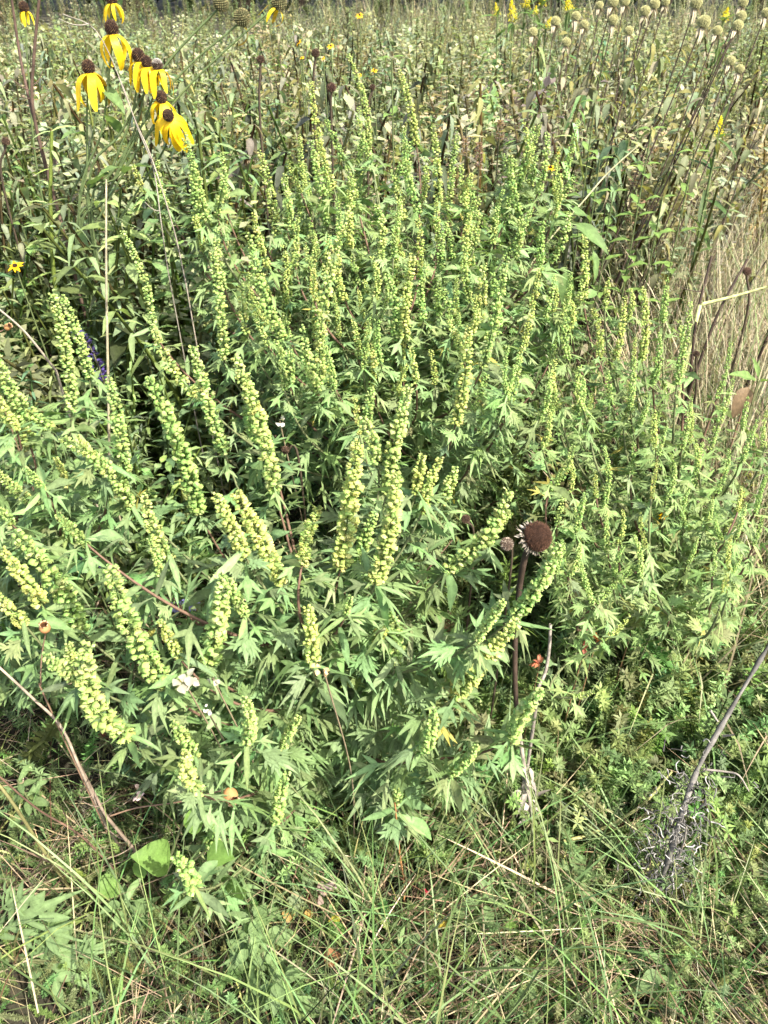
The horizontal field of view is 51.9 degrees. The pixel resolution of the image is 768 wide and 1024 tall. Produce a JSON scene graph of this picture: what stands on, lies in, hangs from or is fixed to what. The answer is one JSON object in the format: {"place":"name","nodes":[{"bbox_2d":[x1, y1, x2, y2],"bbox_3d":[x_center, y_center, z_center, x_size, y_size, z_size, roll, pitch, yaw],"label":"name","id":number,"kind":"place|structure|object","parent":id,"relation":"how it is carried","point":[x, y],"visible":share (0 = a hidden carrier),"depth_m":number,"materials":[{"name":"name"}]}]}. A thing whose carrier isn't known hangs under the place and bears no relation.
{"place":"outdoors","nodes":[
{"label":"outdoors","id":0,"kind":"place"},
{"bbox_2d":[110,787,239,816],"bbox_3d":[-0.284,0.392,1.065,0.203,0.110,0.025,8,39,10],"label":"seed pod","id":1,"kind":"object","parent":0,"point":[233,794],"visible":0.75,"depth_m":1.02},
{"bbox_2d":[0,0,767,1023],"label":"ground","id":2,"kind":"structure","parent":0,"point":[76,778],"depth_m":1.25,"materials":[{"name":"beige plant"}]},
{"bbox_2d":[0,137,57,380],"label":"dried coneflower","id":3,"kind":"object","parent":2,"relation":"on","point":[5,141],"visible":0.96,"depth_m":1.66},
{"bbox_2d":[11,0,48,170],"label":"dry stalk","id":4,"kind":"object","parent":2,"relation":"on","point":[19,54],"visible":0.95,"depth_m":1.50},
{"bbox_2d":[0,764,75,838],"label":"weed seedling","id":5,"kind":"object","parent":2,"relation":"on","point":[27,809],"visible":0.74,"depth_m":1.23,"materials":[{"name":"green plant"}]},
{"bbox_2d":[8,261,75,444],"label":"yellow daisy","id":6,"kind":"object","parent":2,"relation":"on","point":[15,266],"visible":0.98,"depth_m":1.51,"materials":[{"name":"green plant"}]},
{"bbox_2d":[0,784,92,902],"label":"dry stalk","id":7,"kind":"object","parent":2,"relation":"on","point":[30,830],"visible":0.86,"depth_m":1.11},
{"bbox_2d":[18,0,79,354],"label":"coneflower","id":8,"kind":"object","parent":2,"relation":"on","point":[23,6],"visible":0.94,"depth_m":1.59,"materials":[{"name":"green plant"}]},
{"bbox_2d":[2,0,97,366],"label":"dry stalk","id":9,"kind":"object","parent":2,"relation":"on","point":[31,90],"visible":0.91,"depth_m":1.55,"materials":[{"name":"plant"}]},
{"bbox_2d":[0,879,115,1013],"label":"corner ragweed","id":10,"kind":"object","parent":2,"relation":"on","point":[40,907],"visible":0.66,"depth_m":1.07,"materials":[{"name":"green plant"}]},
{"bbox_2d":[0,776,120,876],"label":"dry stalk","id":11,"kind":"object","parent":2,"relation":"on","point":[49,816],"visible":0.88,"depth_m":1.13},
{"bbox_2d":[0,309,125,586],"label":"dry stalk","id":12,"kind":"object","parent":2,"relation":"on","point":[41,352],"visible":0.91,"depth_m":1.25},
{"bbox_2d":[0,667,132,864],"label":"dry stalk","id":13,"kind":"object","parent":2,"relation":"on","point":[46,710],"visible":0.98,"depth_m":1.04,"materials":[{"name":"plant"}]},
{"bbox_2d":[0,293,152,715],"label":"ragweed plant","id":14,"kind":"object","parent":2,"relation":"on","point":[33,605],"visible":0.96,"depth_m":1.13,"materials":[{"name":"green plant"}]},
{"bbox_2d":[38,620,115,851],"bbox_3d":[-0.418,0.345,1.104,0.036,0.537,0.014,-6,38,-8],"label":"seed pod","id":15,"kind":"object","parent":2,"relation":"on","point":[44,627],"visible":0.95,"depth_m":1.01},
{"bbox_2d":[61,59,109,369],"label":"coneflower","id":16,"kind":"object","parent":2,"relation":"on","point":[91,80],"visible":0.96,"depth_m":1.44,"materials":[{"name":"yellow plant"}]},
{"bbox_2d":[68,0,123,334],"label":"coneflower","id":17,"kind":"object","parent":2,"relation":"on","point":[112,4],"visible":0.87,"depth_m":1.51,"materials":[{"name":"yellow plant"}]},
{"bbox_2d":[77,19,132,373],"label":"coneflower","id":18,"kind":"object","parent":2,"relation":"on","point":[111,29],"visible":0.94,"depth_m":1.42,"materials":[{"name":"yellow plant"}]},
{"bbox_2d":[75,329,146,521],"bbox_3d":[-0.502,-0.063,1.540,0.123,0.644,0.053,-31,48,-34],"label":"violet spike","id":19,"kind":"object","parent":2,"relation":"on","point":[101,379],"visible":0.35,"depth_m":1.38,"materials":[{"name":"purple plant"}]},
{"bbox_2d":[75,47,148,362],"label":"coneflower","id":20,"kind":"object","parent":2,"relation":"on","point":[137,53],"visible":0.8,"depth_m":1.47,"materials":[{"name":"yellow plant"}]},
{"bbox_2d":[79,761,160,880],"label":"dry stalk","id":21,"kind":"object","parent":2,"relation":"on","point":[118,830],"visible":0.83,"depth_m":1.12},
{"bbox_2d":[78,55,162,345],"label":"coneflower","id":22,"kind":"object","parent":2,"relation":"on","point":[146,61],"visible":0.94,"depth_m":1.42,"materials":[{"name":"yellow plant"}]},
{"bbox_2d":[105,179,136,567],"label":"dry stalk","id":23,"kind":"object","parent":2,"relation":"on","point":[107,351],"visible":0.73,"depth_m":1.28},
{"bbox_2d":[80,58,173,369],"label":"coneflower","id":24,"kind":"object","parent":2,"relation":"on","point":[157,64],"visible":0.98,"depth_m":1.42,"materials":[{"name":"yellow plant"}]},
{"bbox_2d":[76,90,179,380],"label":"coneflower","id":25,"kind":"object","parent":2,"relation":"on","point":[160,104],"visible":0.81,"depth_m":1.45,"materials":[{"name":"yellow plant"}]},
{"bbox_2d":[99,878,175,957],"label":"weed seedling","id":26,"kind":"object","parent":2,"relation":"on","point":[144,910],"visible":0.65,"depth_m":1.11,"materials":[{"name":"green plant"}]},
{"bbox_2d":[86,108,193,413],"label":"coneflower","id":27,"kind":"object","parent":2,"relation":"on","point":[170,121],"visible":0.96,"depth_m":1.40,"materials":[{"name":"yellow plant"}]},
{"bbox_2d":[60,14,220,539],"bbox_3d":[-0.450,-0.368,1.580,0.150,1.074,0.056,18,41,22],"label":"dry stalk","id":28,"kind":"object","parent":2,"relation":"on","point":[151,208],"visible":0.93,"depth_m":1.39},
{"bbox_2d":[88,0,228,417],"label":"coneflower","id":29,"kind":"object","parent":2,"relation":"on","point":[221,6],"visible":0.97,"depth_m":1.42,"materials":[{"name":"plant"}]},
{"bbox_2d":[86,8,249,424],"bbox_3d":[-0.426,-0.461,1.705,0.388,1.068,0.036,1,38,2],"label":"coneflower","id":30,"kind":"object","parent":2,"relation":"on","point":[241,17],"visible":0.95,"depth_m":1.42,"materials":[{"name":"green plant"}]},
{"bbox_2d":[118,77,224,494],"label":"dry stalk","id":31,"kind":"object","parent":2,"relation":"on","point":[175,238],"visible":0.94,"depth_m":1.41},
{"bbox_2d":[97,808,246,968],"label":"climbing bindweed","id":32,"kind":"object","parent":2,"relation":"on","point":[153,856],"visible":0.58,"depth_m":1.09,"materials":[{"name":"green plant"}]},
{"bbox_2d":[167,78,197,193],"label":"dry stalk","id":33,"kind":"object","parent":2,"relation":"on","point":[183,85],"visible":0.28,"depth_m":1.99,"materials":[{"name":"beige plant"}]},
{"bbox_2d":[90,0,286,417],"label":"coneflower","id":34,"kind":"object","parent":2,"relation":"on","point":[279,5],"visible":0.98,"depth_m":1.43,"materials":[{"name":"green plant"}]},
{"bbox_2d":[172,668,248,856],"bbox_3d":[-0.228,0.381,1.096,0.026,0.490,0.064,17,41,21],"label":"spent blossom","id":35,"kind":"object","parent":2,"relation":"on","point":[187,683],"visible":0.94,"depth_m":0.94,"materials":[{"name":"white plant"}]},
{"bbox_2d":[215,913,277,1023],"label":"weed seedling","id":36,"kind":"object","parent":2,"relation":"on","point":[237,958],"visible":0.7,"depth_m":1.04,"materials":[{"name":"green plant"}]},
{"bbox_2d":[226,902,300,970],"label":"weed seedling","id":37,"kind":"object","parent":2,"relation":"on","point":[243,916],"visible":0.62,"depth_m":1.06,"materials":[{"name":"green plant"}]},
{"bbox_2d":[256,55,288,445],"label":"dried coneflower","id":38,"kind":"object","parent":2,"relation":"on","point":[260,59],"visible":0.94,"depth_m":1.68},
{"bbox_2d":[11,345,562,923],"bbox_3d":[-0.137,0.179,1.137,0.664,0.778,0.579,-9,39,-11],"label":"ragweed plant","id":39,"kind":"object","parent":2,"relation":"on","point":[343,629],"visible":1,"depth_m":1.04,"materials":[{"name":"green plant"}]},
{"bbox_2d":[245,955,332,1023],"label":"weed seedling","id":40,"kind":"object","parent":2,"relation":"on","point":[291,972],"visible":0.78,"depth_m":1.02,"materials":[{"name":"green plant"}]},
{"bbox_2d":[327,82,336,289],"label":"dried coneflower","id":41,"kind":"object","parent":2,"relation":"on","point":[331,87],"visible":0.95,"depth_m":1.72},
{"bbox_2d":[315,664,354,851],"bbox_3d":[-0.058,0.374,1.074,0.016,0.529,0.052,25,44,28],"label":"spent blossom","id":42,"kind":"object","parent":2,"relation":"on","point":[325,671],"visible":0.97,"depth_m":0.99,"materials":[{"name":"plant"}]},
{"bbox_2d":[119,53,576,574],"bbox_3d":[-0.051,-0.236,1.475,0.814,1.015,0.708,0,38,0],"label":"ragweed plant","id":43,"kind":"object","parent":2,"relation":"on","point":[328,439],"visible":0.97,"depth_m":1.34,"materials":[{"name":"green plant"}]},
{"bbox_2d":[336,822,386,861],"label":"weed seedling","id":44,"kind":"object","parent":2,"relation":"on","point":[358,852],"visible":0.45,"depth_m":1.21,"materials":[{"name":"green plant"}]},
{"bbox_2d":[0,0,767,623],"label":"meadow weeds","id":45,"kind":"object","parent":2,"relation":"on","point":[456,74],"visible":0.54,"depth_m":2.04,"materials":[{"name":"green plant"}]},
{"bbox_2d":[0,313,767,1023],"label":"ground cover","id":46,"kind":"object","parent":2,"relation":"on","point":[618,713],"visible":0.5,"depth_m":1.20,"materials":[{"name":"green plant"}]},
{"bbox_2d":[562,770,672,841],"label":"dry stalk","id":47,"kind":"object","parent":46,"relation":"on","point":[616,820],"visible":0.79,"depth_m":1.18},
{"bbox_2d":[0,389,767,1023],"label":"green grass","id":48,"kind":"structure","parent":2,"relation":"on","point":[372,925],"depth_m":1.06,"materials":[{"name":"plant"}]},
{"bbox_2d":[0,0,767,26],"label":"distant woods","id":49,"kind":"object","parent":2,"relation":"on","point":[122,3],"visible":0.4,"depth_m":9.99,"materials":[{"name":"green plant"}]},
{"bbox_2d":[375,55,412,256],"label":"young shoot","id":50,"kind":"object","parent":2,"relation":"on","point":[393,109],"visible":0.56,"depth_m":1.56,"materials":[{"name":"green plant"}]},
{"bbox_2d":[375,926,441,981],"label":"weed seedling","id":51,"kind":"object","parent":2,"relation":"on","point":[402,958],"visible":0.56,"depth_m":1.09,"materials":[{"name":"green plant"}]},
{"bbox_2d":[225,119,595,559],"bbox_3d":[0.047,-0.236,1.567,0.671,0.903,0.635,0,38,0],"label":"ragweed plant","id":52,"kind":"object","parent":2,"relation":"on","point":[399,378],"visible":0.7,"depth_m":1.40,"materials":[{"name":"green plant"}]},
{"bbox_2d":[413,883,464,929],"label":"weed seedling","id":53,"kind":"object","parent":2,"relation":"on","point":[437,902],"visible":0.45,"depth_m":1.14,"materials":[{"name":"green plant"}]},
{"bbox_2d":[468,136,495,251],"bbox_3d":[0.215,-0.549,2.042,0.110,0.792,0.065,-25,45,-29],"label":"hyssop","id":54,"kind":"object","parent":2,"relation":"on","point":[479,143],"visible":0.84,"depth_m":1.82,"materials":[{"name":"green plant"}]},
{"bbox_2d":[459,872,512,941],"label":"weed seedling","id":55,"kind":"object","parent":2,"relation":"on","point":[486,909],"visible":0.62,"depth_m":1.11,"materials":[{"name":"green plant"}]},
{"bbox_2d":[490,537,513,717],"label":"dried coneflower","id":56,"kind":"object","parent":2,"relation":"on","point":[506,543],"visible":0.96,"depth_m":1.07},
{"bbox_2d":[490,0,521,169],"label":"goldenrod","id":57,"kind":"object","parent":2,"relation":"on","point":[511,26],"visible":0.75,"depth_m":3.00,"materials":[{"name":"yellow plant"}]},
{"bbox_2d":[492,955,555,1022],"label":"weed seedling","id":58,"kind":"object","parent":2,"relation":"on","point":[533,993],"visible":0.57,"depth_m":1.05,"materials":[{"name":"green plant"}]},
{"bbox_2d":[520,27,538,157],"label":"bergamot stalk","id":59,"kind":"object","parent":2,"relation":"on","point":[533,32],"visible":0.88,"depth_m":2.18,"materials":[{"name":"beige plant"}]},
{"bbox_2d":[517,40,541,176],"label":"dry stalk","id":60,"kind":"object","parent":2,"relation":"on","point":[528,48],"visible":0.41,"depth_m":2.22,"materials":[{"name":"brown plant"}]},
{"bbox_2d":[510,520,552,825],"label":"dried coneflower","id":61,"kind":"object","parent":2,"relation":"on","point":[538,536],"visible":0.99,"depth_m":1.01,"materials":[{"name":"plant"}]},
{"bbox_2d":[523,623,551,779],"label":"dry stalk","id":62,"kind":"object","parent":2,"relation":"on","point":[539,685],"visible":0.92,"depth_m":1.09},
{"bbox_2d":[517,11,580,294],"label":"bergamot stalk","id":63,"kind":"object","parent":2,"relation":"on","point":[575,16],"visible":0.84,"depth_m":2.17,"materials":[{"name":"green plant"}]},
{"bbox_2d":[531,37,570,223],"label":"bergamot stalk","id":64,"kind":"object","parent":2,"relation":"on","point":[566,41],"visible":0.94,"depth_m":2.08,"materials":[{"name":"green plant"}]},
{"bbox_2d":[526,206,607,511],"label":"broadleaf plant","id":65,"kind":"object","parent":2,"relation":"on","point":[590,232],"visible":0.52,"depth_m":1.48,"materials":[{"name":"green plant"}]},
{"bbox_2d":[546,20,588,256],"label":"bergamot stalk","id":66,"kind":"object","parent":2,"relation":"on","point":[584,24],"visible":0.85,"depth_m":2.08,"materials":[{"name":"green plant"}]},
{"bbox_2d":[541,850,597,923],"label":"weed seedling","id":67,"kind":"object","parent":2,"relation":"on","point":[581,870],"visible":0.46,"depth_m":1.13,"materials":[{"name":"green plant"}]},
{"bbox_2d":[548,98,608,413],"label":"young shoot","id":68,"kind":"object","parent":2,"relation":"on","point":[586,145],"visible":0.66,"depth_m":1.63,"materials":[{"name":"green plant"}]},
{"bbox_2d":[544,14,618,262],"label":"bergamot stalk","id":69,"kind":"object","parent":2,"relation":"on","point":[612,20],"visible":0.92,"depth_m":1.95,"materials":[{"name":"green plant"}]},
{"bbox_2d":[545,0,618,256],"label":"bergamot stalk","id":70,"kind":"object","parent":2,"relation":"on","point":[613,4],"visible":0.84,"depth_m":1.95,"materials":[{"name":"green plant"}]},
{"bbox_2d":[554,156,613,435],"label":"young shoot","id":71,"kind":"object","parent":2,"relation":"on","point":[598,201],"visible":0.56,"depth_m":1.67,"materials":[{"name":"green plant"}]},
{"bbox_2d":[565,1,603,199],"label":"bergamot stalk","id":72,"kind":"object","parent":2,"relation":"on","point":[599,6],"visible":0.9,"depth_m":2.26,"materials":[{"name":"green plant"}]},
{"bbox_2d":[563,188,628,464],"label":"young shoot","id":73,"kind":"object","parent":2,"relation":"on","point":[608,220],"visible":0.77,"depth_m":1.73,"materials":[{"name":"green plant"}]},
{"bbox_2d":[575,167,617,427],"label":"dry stalk","id":74,"kind":"object","parent":2,"relation":"on","point":[600,174],"visible":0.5,"depth_m":1.80,"materials":[{"name":"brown plant"}]},
{"bbox_2d":[539,0,659,393],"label":"bergamot stalk","id":75,"kind":"object","parent":2,"relation":"on","point":[654,4],"visible":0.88,"depth_m":1.80,"materials":[{"name":"green plant"}]},
{"bbox_2d":[559,5,650,335],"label":"bergamot stalk","id":76,"kind":"object","parent":2,"relation":"on","point":[645,10],"visible":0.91,"depth_m":1.76,"materials":[{"name":"green plant"}]},
{"bbox_2d":[580,0,629,200],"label":"bergamot stalk","id":77,"kind":"object","parent":2,"relation":"on","point":[624,7],"visible":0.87,"depth_m":2.04,"materials":[{"name":"green plant"}]},
{"bbox_2d":[524,15,710,455],"bbox_3d":[0.510,-0.555,1.849,0.260,1.039,0.058,0,38,0],"label":"bergamot stalk","id":78,"kind":"object","parent":2,"relation":"on","point":[704,21],"visible":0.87,"depth_m":1.68,"materials":[{"name":"green plant"}]},
{"bbox_2d":[577,55,670,191],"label":"dry stalk","id":79,"kind":"object","parent":2,"relation":"on","point":[657,64],"visible":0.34,"depth_m":2.25,"materials":[{"name":"beige plant"}]},
{"bbox_2d":[587,126,665,448],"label":"young shoot","id":80,"kind":"object","parent":2,"relation":"on","point":[641,169],"visible":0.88,"depth_m":1.67,"materials":[{"name":"green plant"}]},
{"bbox_2d":[605,161,660,378],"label":"young shoot","id":81,"kind":"object","parent":2,"relation":"on","point":[635,198],"visible":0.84,"depth_m":1.71,"materials":[{"name":"green plant"}]},
{"bbox_2d":[600,0,669,229],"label":"bergamot stalk","id":82,"kind":"object","parent":2,"relation":"on","point":[665,3],"visible":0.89,"depth_m":2.08,"materials":[{"name":"green plant"}]},
{"bbox_2d":[578,0,702,324],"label":"bergamot stalk","id":83,"kind":"object","parent":2,"relation":"on","point":[695,5],"visible":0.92,"depth_m":1.69,"materials":[{"name":"green plant"}]},
{"bbox_2d":[567,25,722,396],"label":"bergamot stalk","id":84,"kind":"object","parent":2,"relation":"on","point":[717,31],"visible":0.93,"depth_m":1.77,"materials":[{"name":"green plant"}]},
{"bbox_2d":[524,234,767,718],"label":"ragweed plant","id":85,"kind":"object","parent":2,"relation":"on","point":[687,557],"visible":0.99,"depth_m":1.17,"materials":[{"name":"green plant"}]},
{"bbox_2d":[557,64,744,444],"bbox_3d":[0.571,-0.497,1.838,0.275,0.962,0.078,0,38,0],"label":"bergamot stalk","id":86,"kind":"object","parent":2,"relation":"on","point":[739,69],"visible":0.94,"depth_m":1.66,"materials":[{"name":"green plant"}]},
{"bbox_2d":[626,194,675,370],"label":"young shoot","id":87,"kind":"object","parent":2,"relation":"on","point":[653,226],"visible":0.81,"depth_m":1.73,"materials":[{"name":"green plant"}]},
{"bbox_2d":[564,19,743,406],"bbox_3d":[0.566,-0.553,1.854,0.273,1.031,0.085,0,38,0],"label":"bergamot stalk","id":88,"kind":"object","parent":2,"relation":"on","point":[738,26],"visible":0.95,"depth_m":1.65,"materials":[{"name":"green plant"}]},
{"bbox_2d":[619,943,692,1018],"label":"weed seedling","id":89,"kind":"object","parent":2,"relation":"on","point":[645,986],"visible":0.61,"depth_m":1.05,"materials":[{"name":"green plant"}]},
{"bbox_2d":[568,10,746,377],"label":"bergamot stalk","id":90,"kind":"object","parent":2,"relation":"on","point":[741,15],"visible":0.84,"depth_m":1.77,"materials":[{"name":"brown plant"}]},
{"bbox_2d":[585,56,735,396],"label":"bergamot stalk","id":91,"kind":"object","parent":2,"relation":"on","point":[730,61],"visible":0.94,"depth_m":1.65,"materials":[{"name":"brown plant"}]},
{"bbox_2d":[576,0,748,364],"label":"bergamot stalk","id":92,"kind":"object","parent":2,"relation":"on","point":[742,3],"visible":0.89,"depth_m":1.72,"materials":[{"name":"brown plant"}]},
{"bbox_2d":[643,149,710,362],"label":"young shoot","id":93,"kind":"object","parent":2,"relation":"on","point":[684,186],"visible":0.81,"depth_m":1.69,"materials":[{"name":"green plant"}]},
{"bbox_2d":[590,7,767,415],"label":"bergamot stalk","id":94,"kind":"object","parent":2,"relation":"on","point":[712,146],"visible":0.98,"depth_m":1.78,"materials":[{"name":"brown plant"}]},
{"bbox_2d":[613,644,767,936],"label":"dead stalk","id":95,"kind":"object","parent":2,"relation":"on","point":[673,840],"visible":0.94,"depth_m":1.08,"materials":[{"name":"plant"}]},
{"bbox_2d":[670,256,713,464],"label":"dry stalk","id":96,"kind":"object","parent":2,"relation":"on","point":[695,324],"visible":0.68,"depth_m":1.55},
{"bbox_2d":[660,105,737,369],"bbox_3d":[0.764,-0.546,1.985,0.133,0.857,0.159,-19,42,-22],"label":"goldenrod","id":97,"kind":"object","parent":2,"relation":"on","point":[702,207],"visible":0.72,"depth_m":1.84,"materials":[{"name":"green plant"}]},
{"bbox_2d":[678,7,734,192],"bbox_3d":[1.109,-1.259,2.830,0.153,0.940,0.137,-13,40,-16],"label":"goldenrod","id":98,"kind":"object","parent":2,"relation":"on","point":[723,19],"visible":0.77,"depth_m":2.62,"materials":[{"name":"green plant"}]},
{"bbox_2d":[674,259,748,440],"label":"dry stalk","id":99,"kind":"object","parent":2,"relation":"on","point":[711,330],"visible":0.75,"depth_m":1.55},
{"bbox_2d":[664,121,760,373],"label":"dry stalk","id":100,"kind":"object","parent":2,"relation":"on","point":[723,227],"visible":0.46,"depth_m":1.81,"materials":[{"name":"brown plant"}]},
{"bbox_2d":[664,286,766,447],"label":"dry stalk","id":101,"kind":"object","parent":2,"relation":"on","point":[707,303],"visible":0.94,"depth_m":1.53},
{"bbox_2d":[665,93,767,258],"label":"dry stalk","id":102,"kind":"object","parent":2,"relation":"on","point":[728,141],"visible":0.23,"depth_m":2.18,"materials":[{"name":"brown plant"}]},
{"bbox_2d":[696,112,748,330],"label":"dry stalk","id":103,"kind":"object","parent":2,"relation":"on","point":[739,143],"visible":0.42,"depth_m":1.95,"materials":[{"name":"brown plant"}]},
{"bbox_2d":[710,266,751,436],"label":"dried coneflower","id":104,"kind":"object","parent":2,"relation":"on","point":[747,270],"visible":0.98,"depth_m":1.60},
{"bbox_2d":[721,384,752,476],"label":"withered leaf","id":105,"kind":"object","parent":2,"relation":"on","point":[738,405],"visible":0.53,"depth_m":1.40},
{"bbox_2d":[721,357,767,514],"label":"broadleaf plant","id":106,"kind":"object","parent":2,"relation":"on","point":[744,374],"visible":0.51,"depth_m":1.39,"materials":[{"name":"green plant"}]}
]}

